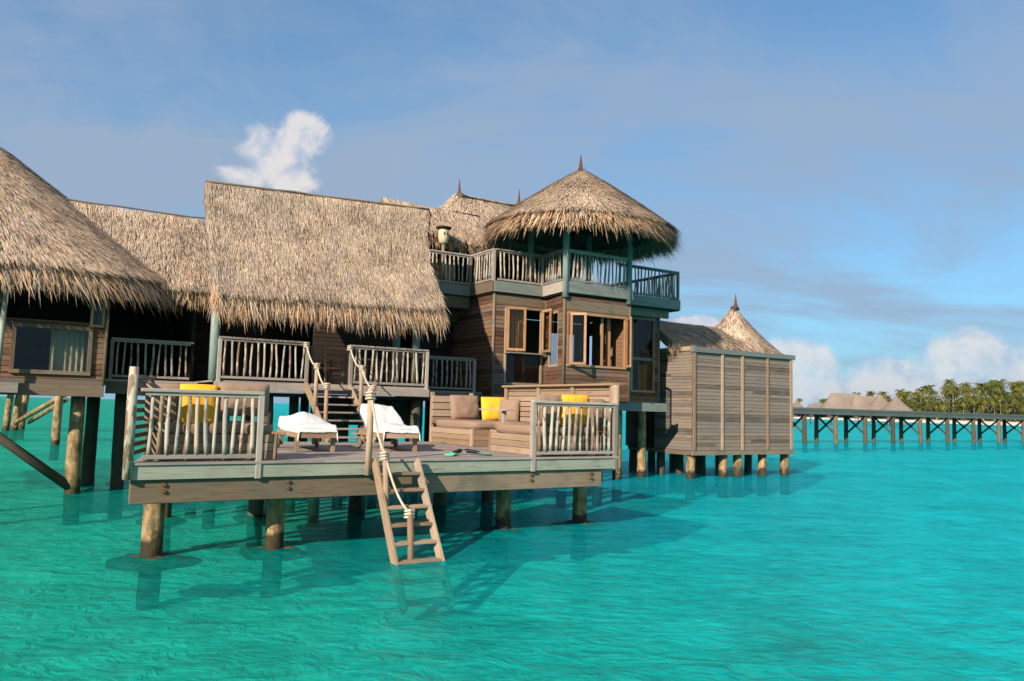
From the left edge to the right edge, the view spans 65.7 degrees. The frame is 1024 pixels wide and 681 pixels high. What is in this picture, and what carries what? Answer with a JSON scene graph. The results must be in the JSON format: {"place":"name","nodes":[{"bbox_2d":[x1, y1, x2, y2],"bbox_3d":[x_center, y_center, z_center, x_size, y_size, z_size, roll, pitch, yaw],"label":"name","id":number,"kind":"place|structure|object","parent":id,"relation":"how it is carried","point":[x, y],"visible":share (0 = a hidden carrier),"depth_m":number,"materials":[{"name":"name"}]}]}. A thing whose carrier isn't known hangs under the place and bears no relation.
{"place":"outdoors","nodes":[
{"label":"outdoors","id":0,"kind":"place"},
{"bbox_2d":[0,397,1023,680],"bbox_3d":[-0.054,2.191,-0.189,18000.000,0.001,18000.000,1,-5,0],"label":"water","id":1,"kind":"structure","parent":0,"point":[256,645],"depth_m":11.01,"materials":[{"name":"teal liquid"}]},
{"bbox_2d":[1,395,68,460],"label":"boardwalk","id":2,"kind":"structure","parent":1,"relation":"in","point":[21,415],"depth_m":51.41,"materials":[{"name":"brown wood"}]},
{"bbox_2d":[0,147,197,525],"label":"thatched hut","id":3,"kind":"object","parent":1,"relation":"on","point":[55,247],"visible":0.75,"depth_m":18.43,"materials":[{"name":"beige plant"}]},
{"bbox_2d":[9,322,93,375],"bbox_3d":[-10.420,0.208,17.982,1.600,1.120,0.080,4,-6,-32],"label":"window","id":4,"kind":"structure","parent":3,"relation":"in","point":[14,324],"depth_m":17.93,"materials":[{"name":"brown wood"}]},
{"bbox_2d":[90,295,106,327],"bbox_3d":[-9.660,-0.676,18.523,0.300,0.750,0.080,4,-6,-32],"label":"window","id":5,"kind":"structure","parent":3,"relation":"in","point":[104,305],"depth_m":18.48,"materials":[{"name":"teal wood"}]},
{"bbox_2d":[62,180,490,528],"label":"thatched pavilion","id":6,"kind":"structure","parent":1,"relation":"on","point":[266,283],"depth_m":20.47,"materials":[{"name":"beige plant"}]},
{"bbox_2d":[311,345,345,384],"bbox_3d":[-4.754,0.652,20.477,0.630,1.003,0.654,-3,-7,43],"label":"armchair","id":7,"kind":"object","parent":6,"relation":"on","point":[322,348],"visible":0.88,"depth_m":20.42,"materials":[{"name":"orange wood"}]},
{"bbox_2d":[343,358,378,385],"bbox_3d":[-4.048,0.855,21.122,0.750,0.740,0.750,4,-6,-32],"label":"terrace table","id":8,"kind":"object","parent":6,"relation":"on","point":[367,359],"visible":0.39,"depth_m":21.11,"materials":[{"name":"brown wood"}]},
{"bbox_2d":[370,352,401,386],"bbox_3d":[-3.459,0.789,21.705,0.655,1.003,0.630,4,-6,-32],"label":"armchair","id":9,"kind":"object","parent":6,"relation":"on","point":[389,371],"visible":0.28,"depth_m":21.64,"materials":[{"name":"orange wood"}]},
{"bbox_2d":[105,366,619,610],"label":"sun deck","id":10,"kind":"structure","parent":1,"relation":"on","point":[157,488],"depth_m":12.21,"materials":[{"name":"grey wood"}]},
{"bbox_2d":[150,420,277,460],"bbox_3d":[-4.460,1.476,11.884,1.636,0.556,0.966,4,-6,-32],"label":"box sofa","id":11,"kind":"object","parent":10,"relation":"on","point":[270,446],"visible":0.53,"depth_m":11.53,"materials":[{"name":"brown wood"}]},
{"bbox_2d":[144,383,179,421],"bbox_3d":[-4.968,0.883,11.307,0.475,0.551,0.215,4,1,-24],"label":"throw pillow","id":12,"kind":"object","parent":11,"relation":"on","point":[174,410],"visible":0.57,"depth_m":11.23,"materials":[{"name":"brown fabric"}]},
{"bbox_2d":[178,384,217,423],"bbox_3d":[-4.518,0.923,11.420,0.532,0.589,0.237,4,-2,-32],"label":"throw pillow","id":13,"kind":"object","parent":11,"relation":"on","point":[211,407],"visible":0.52,"depth_m":11.34,"materials":[{"name":"yellow fabric"}]},
{"bbox_2d":[218,382,269,415],"bbox_3d":[-3.995,0.878,11.801,0.760,0.494,0.287,4,-2,-32],"label":"throw pillow","id":14,"kind":"object","parent":11,"relation":"on","point":[228,386],"visible":0.61,"depth_m":11.70,"materials":[{"name":"brown fabric"}]},
{"bbox_2d":[271,428,338,451],"bbox_3d":[-3.919,1.746,14.559,1.075,0.507,1.900,4,-5,-26],"label":"sun lounger","id":15,"kind":"object","parent":10,"relation":"on","point":[314,436],"visible":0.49,"depth_m":13.91,"materials":[{"name":"brown wood"}]},
{"bbox_2d":[278,412,337,441],"bbox_3d":[-3.779,1.572,14.620,0.713,0.514,1.922,4,-5,-26],"label":"towel","id":16,"kind":"object","parent":15,"relation":"on","point":[298,422],"visible":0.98,"depth_m":14.13,"materials":[{"name":"white fabric"}]},
{"bbox_2d":[303,342,376,442],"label":"staircase","id":17,"kind":"structure","parent":10,"relation":"on","point":[313,401],"depth_m":18.46,"materials":[{"name":"brown wood"}]},
{"bbox_2d":[351,429,420,451],"bbox_3d":[-2.527,1.705,15.326,1.075,0.787,1.900,4,-5,-24],"label":"sun lounger","id":18,"kind":"object","parent":10,"relation":"on","point":[392,436],"visible":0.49,"depth_m":14.76,"materials":[{"name":"brown wood"}]},
{"bbox_2d":[360,403,420,442],"bbox_3d":[-2.388,1.583,15.380,0.713,0.703,1.927,4,-5,-24],"label":"towel","id":19,"kind":"object","parent":18,"relation":"on","point":[388,419],"visible":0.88,"depth_m":15.54,"materials":[{"name":"white fabric"}]},
{"bbox_2d":[365,388,455,614],"bbox_3d":[-1.481,2.239,11.720,0.930,3.064,1.910,4,-6,-30],"label":"bathing ladder","id":20,"kind":"object","parent":10,"relation":"attached to","point":[383,489],"visible":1,"depth_m":11.64,"materials":[{"name":"wood"}]},
{"bbox_2d":[444,448,462,455],"bbox_3d":[-0.998,1.958,13.950,0.204,0.108,0.504,-1,-5,22],"label":"swim fin","id":21,"kind":"object","parent":10,"relation":"on","point":[457,451],"visible":1,"depth_m":13.93,"materials":[{"name":"green rubber"}]},
{"bbox_2d":[463,448,491,454],"bbox_3d":[-0.617,1.985,14.152,0.504,0.108,0.204,1,-5,4],"label":"swim fin","id":22,"kind":"object","parent":10,"relation":"on","point":[472,451],"visible":1,"depth_m":14.12,"materials":[{"name":"rubber"}]},
{"bbox_2d":[429,392,605,455],"bbox_3d":[-0.290,1.701,17.055,1.616,1.200,5.348,4,-6,-32],"label":"corner sofa","id":23,"kind":"object","parent":10,"relation":"on","point":[503,435],"visible":0.78,"depth_m":16.04,"materials":[{"name":"brown wood"}]},
{"bbox_2d":[450,395,479,419],"bbox_3d":[-1.136,1.617,19.142,0.817,0.608,0.288,5,-18,-35],"label":"throw pillow","id":24,"kind":"object","parent":23,"relation":"on","point":[464,406],"visible":0.97,"depth_m":19.01,"materials":[{"name":"brown fabric"}]},
{"bbox_2d":[481,397,503,420],"bbox_3d":[-0.415,1.655,19.141,0.703,0.589,0.263,4,-17,-25],"label":"throw pillow","id":25,"kind":"object","parent":23,"relation":"on","point":[490,402],"visible":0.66,"depth_m":19.00,"materials":[{"name":"yellow fabric"}]},
{"bbox_2d":[499,399,519,421],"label":"throw pillow","id":26,"kind":"object","parent":23,"relation":"on","point":[512,416],"visible":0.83,"depth_m":17.93,"materials":[{"name":"brown fabric"}]},
{"bbox_2d":[536,395,560,425],"bbox_3d":[0.659,1.289,14.661,0.532,0.570,0.244,4,0,-30],"label":"throw pillow","id":27,"kind":"object","parent":23,"relation":"on","point":[549,398],"visible":0.51,"depth_m":14.57,"materials":[{"name":"brown fabric"}]},
{"bbox_2d":[559,395,587,425],"bbox_3d":[1.171,1.319,14.976,0.627,0.589,0.244,4,0,-32],"label":"throw pillow","id":28,"kind":"object","parent":23,"relation":"on","point":[578,398],"visible":0.62,"depth_m":14.88,"materials":[{"name":"yellow fabric"}]},
{"bbox_2d":[586,399,603,425],"bbox_3d":[1.589,1.386,15.286,0.437,0.532,0.239,5,0,-35],"label":"throw pillow","id":29,"kind":"object","parent":23,"relation":"on","point":[601,414],"visible":0.38,"depth_m":15.23,"materials":[{"name":"brown fabric"}]},
{"bbox_2d":[420,178,583,441],"bbox_3d":[-0.919,0.144,29.152,7.998,12.175,5.793,4,-6,-32],"label":"thatched hut","id":30,"kind":"object","parent":1,"relation":"on","point":[486,210],"visible":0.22,"depth_m":28.99,"materials":[{"name":"beige plant"}]},
{"bbox_2d":[424,155,686,507],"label":"viewing tower","id":31,"kind":"structure","parent":1,"relation":"on","point":[583,217],"depth_m":24.68,"materials":[{"name":"brown wood"}]},
{"bbox_2d":[436,225,451,282],"bbox_3d":[-2.172,-2.671,24.948,0.487,1.850,0.500,1,-5,0],"label":"garden lamp","id":32,"kind":"object","parent":31,"relation":"on","point":[443,235],"visible":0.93,"depth_m":24.88,"materials":[{"name":"brown wood"}]},
{"bbox_2d":[502,305,542,384],"bbox_3d":[0.340,0.176,24.351,1.380,2.400,0.080,4,-6,-32],"label":"window frame","id":33,"kind":"structure","parent":31,"relation":"in","point":[531,309],"depth_m":24.27,"materials":[{"name":"brown wood"}]},
{"bbox_2d":[506,354,539,383],"bbox_3d":[0.317,0.869,24.300,1.260,0.870,0.030,4,-6,-32],"label":"window","id":34,"kind":"structure","parent":31,"relation":"in","point":[506,354],"depth_m":24.42,"materials":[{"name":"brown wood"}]},
{"bbox_2d":[548,310,558,366],"bbox_3d":[1.290,-0.043,24.218,0.070,1.700,0.710,3,-5,-22],"label":"window","id":35,"kind":"structure","parent":31,"relation":"in","point":[554,312],"depth_m":24.30,"materials":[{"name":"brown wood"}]},
{"bbox_2d":[579,334,591,361],"bbox_3d":[2.979,0.498,31.309,0.060,1.480,1.050,4,-6,-32],"label":"inner window frame","id":36,"kind":"structure","parent":31,"relation":"in","point":[590,334],"depth_m":31.71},
{"bbox_2d":[566,311,626,369],"bbox_3d":[2.596,0.019,24.219,2.280,1.640,0.080,4,-6,-32],"label":"window frame","id":37,"kind":"structure","parent":31,"relation":"in","point":[568,312],"depth_m":24.24,"materials":[{"name":"orange wood"}]},
{"bbox_2d":[630,316,654,392],"bbox_3d":[4.521,0.497,27.539,1.070,2.610,0.070,4,-6,-32],"label":"window","id":38,"kind":"structure","parent":31,"relation":"in","point":[633,317],"depth_m":27.65,"materials":[{"name":"brown wood"}]},
{"bbox_2d":[625,294,794,499],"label":"bath house","id":39,"kind":"structure","parent":1,"relation":"on","point":[726,385],"depth_m":28.27,"materials":[{"name":"brown wood"}]},
{"bbox_2d":[793,400,810,423],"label":"thatched villa","id":40,"kind":"object","parent":1,"relation":"on","point":[796,404],"visible":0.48,"depth_m":295.11,"materials":[{"name":"beige wicker"}]},
{"bbox_2d":[801,404,831,424],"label":"thatched villa","id":41,"kind":"object","parent":1,"relation":"on","point":[813,406],"visible":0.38,"depth_m":282.26,"materials":[{"name":"beige wicker"}]},
{"bbox_2d":[820,393,859,425],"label":"thatched villa","id":42,"kind":"object","parent":1,"relation":"on","point":[839,400],"visible":0.42,"depth_m":277.41,"materials":[{"name":"beige wicker"}]},
{"bbox_2d":[849,396,889,426],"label":"thatched villa","id":43,"kind":"object","parent":1,"relation":"on","point":[860,402],"visible":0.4,"depth_m":273.62,"materials":[{"name":"beige wicker"}]},
{"bbox_2d":[866,394,888,426],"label":"thatched villa","id":44,"kind":"object","parent":1,"relation":"on","point":[879,402],"visible":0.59,"depth_m":269.15,"materials":[{"name":"beige wicker"}]},
{"bbox_2d":[875,396,917,426],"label":"thatched villa","id":45,"kind":"object","parent":1,"relation":"on","point":[895,403],"visible":0.69,"depth_m":258.43,"materials":[{"name":"beige wicker"}]},
{"bbox_2d":[793,407,1023,452],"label":"jetty","id":46,"kind":"object","parent":1,"relation":"in","point":[835,413],"visible":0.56,"depth_m":71.56,"materials":[{"name":"brown wood"}]},
{"bbox_2d":[0,0,1023,419],"label":"sky","id":47,"kind":"structure","parent":0,"point":[851,172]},
{"bbox_2d":[794,417,1020,426],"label":"beach island","id":48,"kind":"structure","parent":0,"point":[988,423],"depth_m":440.70,"materials":[{"name":"beige sand"}]},
{"bbox_2d":[878,391,887,396],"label":"palm tree","id":49,"kind":"object","parent":48,"relation":"on","point":[883,393],"visible":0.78,"depth_m":538.86,"materials":[{"name":"green plant"}]},
{"bbox_2d":[895,393,906,399],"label":"palm tree","id":50,"kind":"object","parent":48,"relation":"on","point":[901,397],"visible":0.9,"depth_m":494.87,"materials":[{"name":"green plant"}]},
{"bbox_2d":[901,391,911,400],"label":"palm tree","id":51,"kind":"object","parent":48,"relation":"on","point":[908,393],"visible":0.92,"depth_m":497.91,"materials":[{"name":"green plant"}]},
{"bbox_2d":[910,392,919,398],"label":"palm tree","id":52,"kind":"object","parent":48,"relation":"on","point":[914,394],"visible":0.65,"depth_m":521.94,"materials":[{"name":"green plant"}]},
{"bbox_2d":[913,405,923,410],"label":"palm tree","id":53,"kind":"object","parent":48,"relation":"on","point":[919,408],"visible":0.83,"depth_m":471.13,"materials":[{"name":"green plant"}]},
{"bbox_2d":[915,388,926,404],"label":"palm tree","id":54,"kind":"object","parent":48,"relation":"on","point":[920,392],"visible":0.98,"depth_m":483.57,"materials":[{"name":"green plant"}]},
{"bbox_2d":[920,385,930,397],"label":"palm tree","id":55,"kind":"object","parent":48,"relation":"on","point":[925,387],"visible":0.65,"depth_m":520.31,"materials":[{"name":"green plant"}]},
{"bbox_2d":[922,396,932,417],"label":"palm tree","id":56,"kind":"object","parent":48,"relation":"on","point":[926,399],"visible":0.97,"depth_m":471.51,"materials":[{"name":"green plant"}]},
{"bbox_2d":[925,403,935,411],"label":"palm tree","id":57,"kind":"object","parent":48,"relation":"on","point":[928,404],"visible":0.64,"depth_m":466.96,"materials":[{"name":"green plant"}]},
{"bbox_2d":[926,390,938,396],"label":"palm tree","id":58,"kind":"object","parent":48,"relation":"on","point":[932,393],"visible":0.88,"depth_m":503.48,"materials":[{"name":"green plant"}]},
{"bbox_2d":[930,400,938,419],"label":"palm tree","id":59,"kind":"object","parent":48,"relation":"on","point":[935,406],"visible":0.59,"depth_m":455.91,"materials":[{"name":"green plant"}]},
{"bbox_2d":[935,400,950,411],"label":"palm tree","id":60,"kind":"object","parent":48,"relation":"on","point":[944,406],"visible":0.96,"depth_m":445.38,"materials":[{"name":"green plant"}]},
{"bbox_2d":[939,386,949,419],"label":"palm tree","id":61,"kind":"object","parent":48,"relation":"on","point":[943,387],"visible":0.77,"depth_m":455.97,"materials":[{"name":"green plant"}]},
{"bbox_2d":[941,379,955,386],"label":"palm tree","id":62,"kind":"object","parent":48,"relation":"on","point":[949,382],"visible":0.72,"depth_m":481.18,"materials":[{"name":"green plant"}]},
{"bbox_2d":[943,388,956,411],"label":"palm tree","id":63,"kind":"object","parent":48,"relation":"on","point":[948,391],"visible":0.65,"depth_m":449.99,"materials":[{"name":"green plant"}]},
{"bbox_2d":[944,388,958,408],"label":"palm tree","id":64,"kind":"object","parent":48,"relation":"on","point":[949,393],"visible":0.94,"depth_m":446.22,"materials":[{"name":"green plant"}]},
{"bbox_2d":[946,400,956,411],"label":"palm tree","id":65,"kind":"object","parent":48,"relation":"on","point":[952,404],"visible":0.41,"depth_m":449.40,"materials":[{"name":"green plant"}]},
{"bbox_2d":[946,385,957,392],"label":"palm tree","id":66,"kind":"object","parent":48,"relation":"on","point":[952,388],"visible":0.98,"depth_m":445.25,"materials":[{"name":"green plant"}]},
{"bbox_2d":[953,406,969,412],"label":"palm tree","id":67,"kind":"object","parent":48,"relation":"on","point":[959,408],"visible":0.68,"depth_m":439.66,"materials":[{"name":"green plant"}]},
{"bbox_2d":[955,397,970,420],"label":"palm tree","id":68,"kind":"object","parent":48,"relation":"on","point":[963,401],"visible":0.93,"depth_m":435.71,"materials":[{"name":"green plant"}]},
{"bbox_2d":[903,394,1023,421],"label":"undergrowth","id":69,"kind":"object","parent":48,"relation":"on","point":[985,411],"visible":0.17,"depth_m":437.77,"materials":[{"name":"green plant"}]},
{"bbox_2d":[957,388,970,397],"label":"palm tree","id":70,"kind":"object","parent":48,"relation":"on","point":[963,391],"visible":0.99,"depth_m":444.68,"materials":[{"name":"green plant"}]},
{"bbox_2d":[958,382,972,406],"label":"palm tree","id":71,"kind":"object","parent":48,"relation":"on","point":[966,385],"visible":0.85,"depth_m":455.52,"materials":[{"name":"green plant"}]},
{"bbox_2d":[968,395,981,412],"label":"palm tree","id":72,"kind":"object","parent":48,"relation":"on","point":[974,398],"visible":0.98,"depth_m":426.62,"materials":[{"name":"green plant"}]},
{"bbox_2d":[974,386,985,409],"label":"palm tree","id":73,"kind":"object","parent":48,"relation":"on","point":[979,389],"visible":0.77,"depth_m":446.06,"materials":[{"name":"green plant"}]},
{"bbox_2d":[972,401,988,420],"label":"palm tree","id":74,"kind":"object","parent":48,"relation":"on","point":[982,404],"visible":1,"depth_m":422.43,"materials":[{"name":"green plant"}]},
{"bbox_2d":[974,383,989,392],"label":"palm tree","id":75,"kind":"object","parent":48,"relation":"on","point":[981,385],"visible":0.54,"depth_m":450.06,"materials":[{"name":"green plant"}]},
{"bbox_2d":[977,392,989,399],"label":"palm tree","id":76,"kind":"object","parent":48,"relation":"on","point":[983,394],"visible":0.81,"depth_m":434.59,"materials":[{"name":"green plant"}]},
{"bbox_2d":[979,397,989,419],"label":"palm tree","id":77,"kind":"object","parent":48,"relation":"on","point":[984,399],"visible":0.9,"depth_m":425.12,"materials":[{"name":"green plant"}]},
{"bbox_2d":[982,385,993,413],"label":"palm tree","id":78,"kind":"object","parent":48,"relation":"on","point":[988,387],"visible":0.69,"depth_m":434.04,"materials":[{"name":"green plant"}]},
{"bbox_2d":[988,397,998,420],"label":"palm tree","id":79,"kind":"object","parent":48,"relation":"on","point":[993,402],"visible":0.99,"depth_m":418.59,"materials":[{"name":"green plant"}]},
{"bbox_2d":[987,383,1004,419],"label":"palm tree","id":80,"kind":"object","parent":48,"relation":"on","point":[995,387],"visible":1,"depth_m":425.92,"materials":[{"name":"green plant"}]},
{"bbox_2d":[990,391,1001,412],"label":"palm tree","id":81,"kind":"object","parent":48,"relation":"on","point":[993,394],"visible":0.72,"depth_m":424.86,"materials":[{"name":"green plant"}]},
{"bbox_2d":[991,379,1006,413],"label":"palm tree","id":82,"kind":"object","parent":48,"relation":"on","point":[1001,382],"visible":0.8,"depth_m":428.59,"materials":[{"name":"green plant"}]},
{"bbox_2d":[993,395,1005,421],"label":"palm tree","id":83,"kind":"object","parent":48,"relation":"on","point":[1000,398],"visible":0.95,"depth_m":417.11,"materials":[{"name":"green plant"}]},
{"bbox_2d":[997,391,1008,398],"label":"palm tree","id":84,"kind":"object","parent":48,"relation":"on","point":[1003,394],"visible":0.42,"depth_m":430.20,"materials":[{"name":"green plant"}]},
{"bbox_2d":[1002,402,1017,419],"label":"palm tree","id":85,"kind":"object","parent":48,"relation":"on","point":[1008,408],"visible":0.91,"depth_m":412.99,"materials":[{"name":"green plant"}]},
{"bbox_2d":[1005,381,1017,392],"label":"palm tree","id":86,"kind":"object","parent":48,"relation":"on","point":[1011,384],"visible":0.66,"depth_m":454.19,"materials":[{"name":"green plant"}]},
{"bbox_2d":[1006,395,1019,421],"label":"palm tree","id":87,"kind":"object","parent":48,"relation":"on","point":[1014,399],"visible":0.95,"depth_m":413.51,"materials":[{"name":"green plant"}]},
{"bbox_2d":[1008,381,1023,390],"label":"palm tree","id":88,"kind":"object","parent":48,"relation":"on","point":[1016,384],"visible":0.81,"depth_m":449.08,"materials":[{"name":"green plant"}]},
{"bbox_2d":[1011,389,1021,398],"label":"palm tree","id":89,"kind":"object","parent":48,"relation":"on","point":[1016,393],"visible":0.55,"depth_m":428.50,"materials":[{"name":"green plant"}]},
{"bbox_2d":[1011,382,1023,389],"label":"palm tree","id":90,"kind":"object","parent":48,"relation":"on","point":[1022,386],"visible":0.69,"depth_m":449.77,"materials":[{"name":"green plant"}]},
{"bbox_2d":[1015,402,1023,412],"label":"palm tree","id":91,"kind":"object","parent":48,"relation":"on","point":[1021,406],"visible":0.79,"depth_m":408.91,"materials":[{"name":"green plant"}]},
{"bbox_2d":[1017,388,1023,398],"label":"palm tree","id":92,"kind":"object","parent":48,"relation":"on","point":[1022,393],"visible":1,"depth_m":405.74,"materials":[{"name":"green plant"}]}
]}

